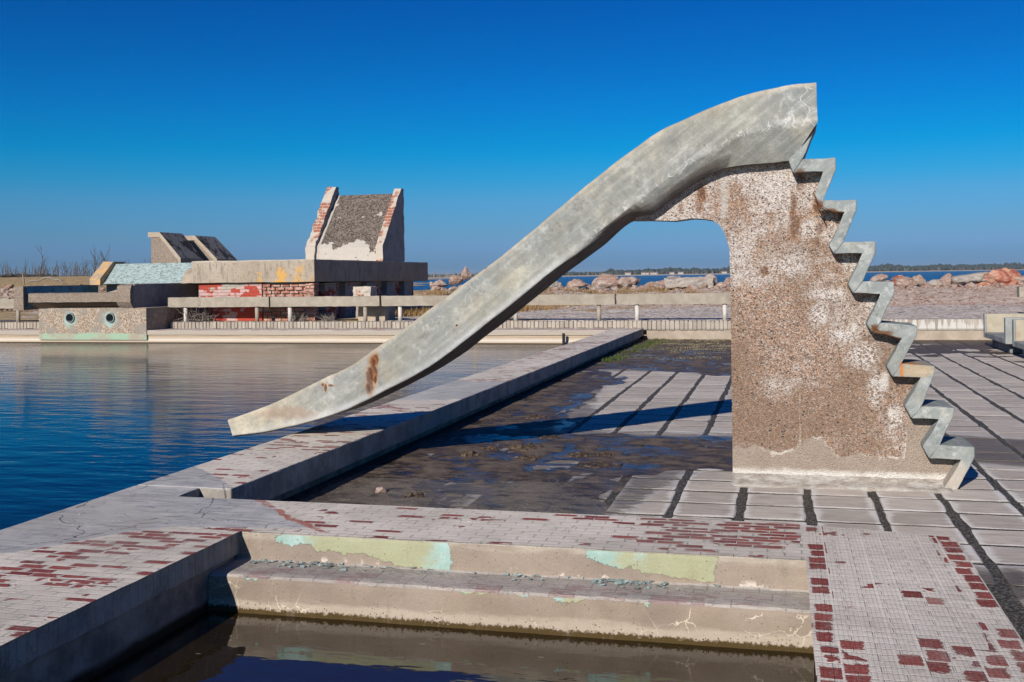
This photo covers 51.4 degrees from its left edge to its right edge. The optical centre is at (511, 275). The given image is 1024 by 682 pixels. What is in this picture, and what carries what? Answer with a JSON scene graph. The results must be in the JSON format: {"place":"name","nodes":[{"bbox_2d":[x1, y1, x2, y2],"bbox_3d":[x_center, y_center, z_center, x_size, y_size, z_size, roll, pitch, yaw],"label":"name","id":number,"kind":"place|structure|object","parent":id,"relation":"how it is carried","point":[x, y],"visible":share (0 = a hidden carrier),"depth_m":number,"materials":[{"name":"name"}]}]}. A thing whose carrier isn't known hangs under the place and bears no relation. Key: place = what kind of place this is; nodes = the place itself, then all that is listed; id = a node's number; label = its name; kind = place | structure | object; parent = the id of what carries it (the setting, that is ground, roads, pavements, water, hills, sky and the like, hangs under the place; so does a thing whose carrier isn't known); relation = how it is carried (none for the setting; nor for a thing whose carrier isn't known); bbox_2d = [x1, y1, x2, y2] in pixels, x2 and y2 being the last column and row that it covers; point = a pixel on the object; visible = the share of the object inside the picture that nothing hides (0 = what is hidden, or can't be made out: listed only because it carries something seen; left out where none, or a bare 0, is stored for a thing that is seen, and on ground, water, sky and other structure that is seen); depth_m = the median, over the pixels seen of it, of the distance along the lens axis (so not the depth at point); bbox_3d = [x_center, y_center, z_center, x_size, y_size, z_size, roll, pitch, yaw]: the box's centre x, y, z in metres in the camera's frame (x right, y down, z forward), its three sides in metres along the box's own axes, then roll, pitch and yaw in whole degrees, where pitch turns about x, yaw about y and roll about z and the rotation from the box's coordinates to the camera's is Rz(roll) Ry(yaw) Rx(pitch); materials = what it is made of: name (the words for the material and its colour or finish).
{"place":"outdoors","nodes":[
{"label":"outdoors","id":0,"kind":"place"},
{"bbox_2d":[148,232,202,262],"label":"wedge block","id":1,"kind":"structure","parent":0,"point":[172,247],"depth_m":31.93,"materials":[{"name":"beige concrete"}]},
{"bbox_2d":[0,343,561,529],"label":"pool water","id":2,"kind":"structure","parent":0,"point":[80,423],"depth_m":14.12,"materials":[{"name":"blue liquid"}]},
{"bbox_2d":[562,333,564,344],"bbox_3d":[1.193,1.584,24.563,0.065,0.500,0.065,-1,0,-8],"label":"metal post","id":3,"kind":"object","parent":2,"relation":"in","point":[563,338],"visible":0.61,"depth_m":24.53,"materials":[{"name":"grey metal"}]},
{"bbox_2d":[305,187,404,261],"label":"ruined slide tower","id":4,"kind":"structure","parent":0,"point":[369,227],"depth_m":33.95,"materials":[{"name":"concrete"}]},
{"bbox_2d":[358,306,394,320],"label":"broken block","id":5,"kind":"structure","parent":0,"point":[380,313],"depth_m":27.71,"materials":[{"name":"beige concrete"}]},
{"bbox_2d":[89,610,816,681],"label":"pool water","id":6,"kind":"structure","parent":0,"point":[215,646],"depth_m":4.50,"materials":[{"name":"brown liquid"}]},
{"bbox_2d":[0,276,1023,338],"bbox_3d":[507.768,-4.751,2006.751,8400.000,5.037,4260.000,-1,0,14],"label":"ground","id":7,"kind":"structure","parent":0,"point":[896,312],"depth_m":32.88,"materials":[{"name":"grey concrete"}]},
{"bbox_2d":[35,244,46,276],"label":"bare tree","id":8,"kind":"object","parent":7,"relation":"on","point":[42,261],"visible":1,"depth_m":174.25,"materials":[{"name":"brown plant"}]},
{"bbox_2d":[0,273,87,276],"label":"dark scrub","id":9,"kind":"object","parent":7,"relation":"on","point":[26,275],"visible":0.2,"depth_m":190.13,"materials":[{"name":"brown plant"}]},
{"bbox_2d":[0,258,144,275],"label":"thicket","id":10,"kind":"object","parent":7,"relation":"on","point":[45,271],"visible":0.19,"depth_m":230.11,"materials":[{"name":"brown plant"}]},
{"bbox_2d":[91,245,100,272],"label":"bare tree","id":11,"kind":"object","parent":7,"relation":"on","point":[94,257],"visible":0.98,"depth_m":171.83,"materials":[{"name":"brown plant"}]},
{"bbox_2d":[100,247,110,264],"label":"bare tree","id":12,"kind":"object","parent":7,"relation":"on","point":[103,256],"visible":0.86,"depth_m":171.27,"materials":[{"name":"brown plant"}]},
{"bbox_2d":[13,283,198,339],"bbox_3d":[-10.946,0.961,29.697,4.114,1.473,3.803,-1,0,14],"label":"ruined basin","id":13,"kind":"object","parent":7,"relation":"on","point":[121,312],"visible":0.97,"depth_m":28.05,"materials":[{"name":"grey concrete"}]},
{"bbox_2d":[90,262,198,296],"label":"turquoise slope","id":14,"kind":"structure","parent":13,"relation":"on","point":[111,276],"depth_m":30.99,"materials":[{"name":"paint"}]},
{"bbox_2d":[173,295,222,321],"bbox_3d":[-8.570,1.081,28.678,2.077,1.205,1.678,-1,0,14],"label":"dead bush","id":15,"kind":"object","parent":7,"relation":"on","point":[195,315],"visible":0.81,"depth_m":28.62,"materials":[{"name":"grey plant"}]},
{"bbox_2d":[279,310,307,321],"bbox_3d":[-5.622,1.160,27.907,0.740,0.596,0.642,-1,0,27],"label":"dead bush","id":16,"kind":"object","parent":7,"relation":"on","point":[296,318],"visible":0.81,"depth_m":27.94,"materials":[{"name":"grey plant"}]},
{"bbox_2d":[192,259,427,320],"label":"ruined bathhouse","id":17,"kind":"structure","parent":7,"relation":"on","point":[287,278],"depth_m":28.77,"materials":[{"name":"concrete"}]},
{"bbox_2d":[185,236,236,260],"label":"wedge block","id":18,"kind":"structure","parent":17,"relation":"on","point":[208,248],"depth_m":33.55,"materials":[{"name":"beige concrete"}]},
{"bbox_2d":[0,328,640,343],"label":"pool edge","id":19,"kind":"object","parent":7,"relation":"on","point":[383,335],"visible":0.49,"depth_m":26.46,"materials":[{"name":"beige concrete"}]},
{"bbox_2d":[0,322,38,328],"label":"brick upstand","id":20,"kind":"object","parent":19,"relation":"on","point":[18,325],"visible":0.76,"depth_m":29.43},
{"bbox_2d":[170,320,644,328],"bbox_3d":[-2.918,1.242,26.854,12.635,0.194,0.292,-1,0,14],"label":"brick upstand","id":21,"kind":"object","parent":19,"relation":"on","point":[404,324],"visible":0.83,"depth_m":26.96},
{"bbox_2d":[0,293,730,321],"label":"concrete railing","id":22,"kind":"object","parent":21,"relation":"on","point":[598,300],"visible":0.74,"depth_m":26.82,"materials":[{"name":"white paint"}]},
{"bbox_2d":[318,310,339,320],"bbox_3d":[-4.867,1.077,27.855,0.616,0.424,0.663,-1,0,14],"label":"dead bush","id":23,"kind":"object","parent":7,"relation":"on","point":[331,318],"visible":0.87,"depth_m":27.77,"materials":[{"name":"plant"}]},
{"bbox_2d":[0,285,709,316],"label":"dry grass","id":24,"kind":"structure","parent":7,"relation":"on","point":[417,311],"depth_m":40.47,"materials":[{"name":"brown plant"}]},
{"bbox_2d":[353,286,377,318],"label":"ruined pillar","id":25,"kind":"structure","parent":7,"relation":"on","point":[365,291],"depth_m":29.07,"materials":[{"name":"concrete"}]},
{"bbox_2d":[430,286,440,290],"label":"rubble stone","id":26,"kind":"object","parent":7,"relation":"on","point":[435,288],"visible":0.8,"depth_m":45.03,"materials":[{"name":"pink stone"}]},
{"bbox_2d":[434,279,447,286],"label":"boulder","id":27,"kind":"object","parent":7,"relation":"on","point":[440,283],"visible":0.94,"depth_m":45.53,"materials":[{"name":"pink stone"}]},
{"bbox_2d":[449,275,462,284],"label":"boulder","id":28,"kind":"object","parent":7,"relation":"on","point":[454,279],"visible":1,"depth_m":45.38,"materials":[{"name":"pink stone"}]},
{"bbox_2d":[461,267,471,280],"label":"boulder","id":29,"kind":"object","parent":7,"relation":"on","point":[466,274],"visible":1,"depth_m":45.22,"materials":[{"name":"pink stone"}]},
{"bbox_2d":[3,283,1023,319],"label":"rubble","id":30,"kind":"object","parent":7,"relation":"on","point":[698,305],"depth_m":36.39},
{"bbox_2d":[548,281,561,288],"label":"boulder","id":31,"kind":"object","parent":7,"relation":"on","point":[556,284],"visible":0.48,"depth_m":44.24,"materials":[{"name":"grey stone"}]},
{"bbox_2d":[566,279,589,287],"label":"boulder","id":32,"kind":"object","parent":7,"relation":"on","point":[579,283],"visible":0.87,"depth_m":43.90,"materials":[{"name":"pink stone"}]},
{"bbox_2d":[592,273,618,288],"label":"boulder","id":33,"kind":"object","parent":7,"relation":"on","point":[604,280],"visible":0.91,"depth_m":43.53,"materials":[{"name":"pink stone"}]},
{"bbox_2d":[616,277,640,287],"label":"boulder","id":34,"kind":"object","parent":7,"relation":"on","point":[625,281],"visible":0.83,"depth_m":43.37,"materials":[{"name":"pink stone"}]},
{"bbox_2d":[638,285,649,290],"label":"rubble stone","id":35,"kind":"object","parent":7,"relation":"on","point":[642,287],"visible":0.69,"depth_m":41.82,"materials":[{"name":"pink stone"}]},
{"bbox_2d":[643,282,655,288],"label":"boulder","id":36,"kind":"object","parent":7,"relation":"on","point":[649,284],"visible":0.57,"depth_m":43.26,"materials":[{"name":"pink stone"}]},
{"bbox_2d":[656,284,665,289],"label":"rubble stone","id":37,"kind":"object","parent":7,"relation":"on","point":[662,286],"visible":0.67,"depth_m":41.94,"materials":[{"name":"pink stone"}]},
{"bbox_2d":[654,279,671,288],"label":"boulder","id":38,"kind":"object","parent":7,"relation":"on","point":[660,282],"visible":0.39,"depth_m":43.10,"materials":[{"name":"pink stone"}]},
{"bbox_2d":[664,275,714,288],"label":"boulder","id":39,"kind":"structure","parent":7,"relation":"on","point":[672,282],"depth_m":42.42,"materials":[{"name":"grey stone"}]},
{"bbox_2d":[686,284,698,289],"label":"rubble stone","id":40,"kind":"object","parent":7,"relation":"on","point":[693,286],"visible":0.66,"depth_m":41.49,"materials":[{"name":"pink stone"}]},
{"bbox_2d":[704,273,717,285],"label":"boulder","id":41,"kind":"object","parent":7,"relation":"on","point":[710,275],"visible":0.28,"depth_m":42.76,"materials":[{"name":"grey stone"}]},
{"bbox_2d":[716,282,727,287],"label":"rubble stone","id":42,"kind":"object","parent":7,"relation":"on","point":[721,285],"visible":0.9,"depth_m":42.04,"materials":[{"name":"pink stone"}]},
{"bbox_2d":[723,277,729,287],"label":"boulder","id":43,"kind":"object","parent":7,"relation":"on","point":[727,280],"visible":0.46,"depth_m":42.58,"materials":[{"name":"pink stone"}]},
{"bbox_2d":[646,330,991,339],"bbox_3d":[19.328,1.333,21.479,33.106,0.529,0.893,-1,0,14],"label":"paving edge","id":44,"kind":"object","parent":7,"relation":"on","point":[920,334],"visible":0.1,"depth_m":24.64,"materials":[{"name":"beige concrete"}]},
{"bbox_2d":[643,320,730,330],"bbox_3d":[4.597,1.166,24.913,3.019,0.244,0.370,-1,0,14],"label":"brick upstand","id":45,"kind":"object","parent":44,"relation":"on","point":[687,325],"visible":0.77,"depth_m":24.88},
{"bbox_2d":[870,274,887,280],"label":"boulder","id":46,"kind":"object","parent":7,"relation":"on","point":[880,277],"visible":0.63,"depth_m":41.06,"materials":[{"name":"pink stone"}]},
{"bbox_2d":[892,275,903,285],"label":"boulder","id":47,"kind":"object","parent":7,"relation":"on","point":[900,276],"visible":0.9,"depth_m":41.01,"materials":[{"name":"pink stone"}]},
{"bbox_2d":[891,276,917,286],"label":"boulder","id":48,"kind":"object","parent":7,"relation":"on","point":[907,281],"visible":0.86,"depth_m":40.81,"materials":[{"name":"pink stone"}]},
{"bbox_2d":[912,275,925,284],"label":"boulder","id":49,"kind":"object","parent":7,"relation":"on","point":[919,279],"visible":1,"depth_m":40.69,"materials":[{"name":"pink stone"}]},
{"bbox_2d":[927,279,941,286],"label":"boulder","id":50,"kind":"object","parent":7,"relation":"on","point":[933,282],"visible":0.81,"depth_m":40.69,"materials":[{"name":"grey stone"}]},
{"bbox_2d":[939,273,952,286],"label":"boulder","id":51,"kind":"object","parent":7,"relation":"on","point":[946,278],"visible":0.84,"depth_m":40.45,"materials":[{"name":"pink stone"}]},
{"bbox_2d":[952,272,987,283],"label":"boulder","id":52,"kind":"object","parent":7,"relation":"on","point":[969,278],"visible":0.9,"depth_m":40.16,"materials":[{"name":"grey stone"}]},
{"bbox_2d":[975,281,988,285],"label":"boulder","id":53,"kind":"object","parent":7,"relation":"on","point":[983,283],"visible":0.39,"depth_m":40.12,"materials":[{"name":"orange stone"}]},
{"bbox_2d":[976,267,1021,285],"bbox_3d":[18.388,0.145,40.175,1.462,0.899,1.118,-1,0,-12],"label":"boulder","id":54,"kind":"object","parent":7,"relation":"on","point":[1006,276],"visible":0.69,"depth_m":39.81,"materials":[{"name":"orange stone"}]},
{"bbox_2d":[1015,276,1023,281],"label":"boulder","id":55,"kind":"object","parent":7,"relation":"on","point":[1020,279],"visible":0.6,"depth_m":39.73,"materials":[{"name":"pink stone"}]},
{"bbox_2d":[1017,286,1023,297],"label":"railing stub","id":56,"kind":"object","parent":7,"relation":"on","point":[1020,291],"visible":1,"depth_m":25.77,"materials":[{"name":"concrete"}]},
{"bbox_2d":[0,0,1023,275],"label":"sky","id":57,"kind":"structure","parent":0,"point":[232,122],"materials":[{"name":"blue"}]},
{"bbox_2d":[282,338,1023,640],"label":"paving","id":58,"kind":"structure","parent":0,"point":[650,418],"depth_m":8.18,"materials":[{"name":"grey concrete"}]},
{"bbox_2d":[0,555,235,681],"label":"deck base","id":59,"kind":"object","parent":58,"relation":"on","point":[93,653],"visible":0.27,"depth_m":4.51,"materials":[{"name":"grey concrete"}]},
{"bbox_2d":[208,532,813,653],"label":"pool steps","id":60,"kind":"structure","parent":59,"relation":"on","point":[757,603],"depth_m":4.93,"materials":[{"name":"beige concrete"}]},
{"bbox_2d":[250,558,720,589],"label":"paint flakes","id":61,"kind":"object","parent":60,"relation":"on","point":[600,581],"visible":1,"depth_m":5.01,"materials":[{"name":"paint"}]},
{"bbox_2d":[0,485,1023,681],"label":"pool deck","id":62,"kind":"structure","parent":59,"relation":"on","point":[886,606],"depth_m":4.88,"materials":[{"name":"grey tile"}]},
{"bbox_2d":[138,328,643,500],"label":"pool wall","id":63,"kind":"structure","parent":58,"relation":"on","point":[282,468],"depth_m":9.14,"materials":[{"name":"grey concrete"}]},
{"bbox_2d":[298,339,732,514],"bbox_3d":[4.121,1.506,14.825,7.216,0.054,19.435,-1,0,14],"label":"mud sheet","id":64,"kind":"object","parent":58,"relation":"on","point":[487,475],"visible":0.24,"depth_m":9.04,"materials":[{"name":"brown soil"}]},
{"bbox_2d":[375,486,386,492],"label":"stone","id":65,"kind":"object","parent":64,"relation":"on","point":[381,489],"visible":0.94,"depth_m":7.62,"materials":[{"name":"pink stone"}]},
{"bbox_2d":[402,491,423,497],"bbox_3d":[-0.694,1.554,7.516,0.180,0.043,0.198,-1,0,14],"label":"mud clod","id":66,"kind":"object","parent":64,"relation":"on","point":[418,494],"visible":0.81,"depth_m":7.49,"materials":[{"name":"brown soil"}]},
{"bbox_2d":[460,450,480,456],"bbox_3d":[-0.365,1.541,9.220,0.200,0.061,0.220,-1,0,14],"label":"mud clod","id":67,"kind":"object","parent":64,"relation":"on","point":[470,453],"visible":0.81,"depth_m":9.20,"materials":[{"name":"brown soil"}]},
{"bbox_2d":[479,445,497,450],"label":"mud clod","id":68,"kind":"object","parent":64,"relation":"on","point":[491,447],"visible":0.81,"depth_m":9.50,"materials":[{"name":"brown soil"}]},
{"bbox_2d":[508,442,543,451],"bbox_3d":[0.121,1.529,9.529,0.340,0.072,0.374,-1,0,14],"label":"mud clod","id":69,"kind":"object","parent":64,"relation":"on","point":[524,447],"visible":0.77,"depth_m":9.48,"materials":[{"name":"brown soil"}]},
{"bbox_2d":[518,455,539,460],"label":"mud clod","id":70,"kind":"object","parent":64,"relation":"on","point":[530,457],"visible":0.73,"depth_m":8.97,"materials":[{"name":"brown soil"}]},
{"bbox_2d":[519,414,545,418],"bbox_3d":[0.223,1.538,11.609,0.320,0.050,0.352,-1,0,14],"label":"mud clod","id":71,"kind":"object","parent":64,"relation":"on","point":[530,416],"visible":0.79,"depth_m":11.55,"materials":[{"name":"brown soil"}]},
{"bbox_2d":[538,433,563,438],"bbox_3d":[0.372,1.542,10.183,0.260,0.038,0.286,-1,0,14],"label":"mud clod","id":72,"kind":"object","parent":64,"relation":"on","point":[552,436],"visible":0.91,"depth_m":10.13,"materials":[{"name":"brown soil"}]},
{"bbox_2d":[568,451,594,457],"bbox_3d":[0.598,1.534,9.143,0.260,0.049,0.286,-1,0,14],"label":"mud clod","id":73,"kind":"object","parent":64,"relation":"on","point":[580,454],"visible":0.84,"depth_m":9.11,"materials":[{"name":"brown soil"}]},
{"bbox_2d":[595,338,730,361],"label":"weeds","id":74,"kind":"object","parent":64,"relation":"on","point":[644,346],"visible":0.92,"depth_m":21.99,"materials":[{"name":"plant"}]},
{"bbox_2d":[228,82,974,493],"bbox_3d":[0.487,0.110,8.348,5.752,2.950,0.722,-1,0,14],"label":"pool slide","id":75,"kind":"object","parent":58,"relation":"on","point":[830,386],"visible":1,"depth_m":7.91,"materials":[{"name":"concrete"}]},
{"bbox_2d":[581,460,622,467],"bbox_3d":[0.734,1.539,8.677,0.360,0.034,0.396,-1,0,14],"label":"mud clod","id":76,"kind":"object","parent":58,"relation":"on","point":[602,464],"visible":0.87,"depth_m":8.63,"materials":[{"name":"brown soil"}]},
{"bbox_2d":[596,452,615,455],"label":"mud clod","id":77,"kind":"object","parent":58,"relation":"on","point":[603,453],"visible":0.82,"depth_m":9.09,"materials":[{"name":"brown soil"}]},
{"bbox_2d":[983,313,1023,352],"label":"concrete bench","id":78,"kind":"object","parent":58,"relation":"on","point":[997,328],"visible":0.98,"depth_m":20.86,"materials":[{"name":"beige paint"}]},
{"bbox_2d":[1012,319,1023,357],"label":"concrete bench","id":79,"kind":"object","parent":58,"relation":"on","point":[1017,333],"visible":1,"depth_m":18.62,"materials":[{"name":"beige concrete"}]},
{"bbox_2d":[413,270,1023,289],"bbox_3d":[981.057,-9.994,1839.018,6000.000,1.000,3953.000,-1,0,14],"label":"lake water","id":80,"kind":"structure","parent":0,"point":[926,276],"depth_m":645.57,"materials":[{"name":"blue liquid"}]},
{"bbox_2d":[428,269,1023,277],"bbox_3d":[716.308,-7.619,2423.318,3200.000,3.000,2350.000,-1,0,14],"label":"shore","id":81,"kind":"structure","parent":0,"point":[729,273],"depth_m":1661.37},
{"bbox_2d":[431,267,1014,276],"bbox_3d":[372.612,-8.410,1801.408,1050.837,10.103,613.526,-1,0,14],"label":"bare trunks","id":82,"kind":"object","parent":81,"relation":"on","point":[445,275],"visible":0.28,"depth_m":1650.31,"materials":[{"name":"brown plant"}]},
{"bbox_2d":[428,262,1023,276],"bbox_3d":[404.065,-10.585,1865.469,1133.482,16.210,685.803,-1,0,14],"label":"woods","id":83,"kind":"object","parent":81,"relation":"on","point":[899,267],"visible":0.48,"depth_m":1780.96,"materials":[{"name":"green plant"}]},
{"bbox_2d":[882,318,982,329],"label":"coping wall","id":84,"kind":"structure","parent":0,"point":[945,324],"depth_m":23.48,"materials":[{"name":"concrete"}]}
]}

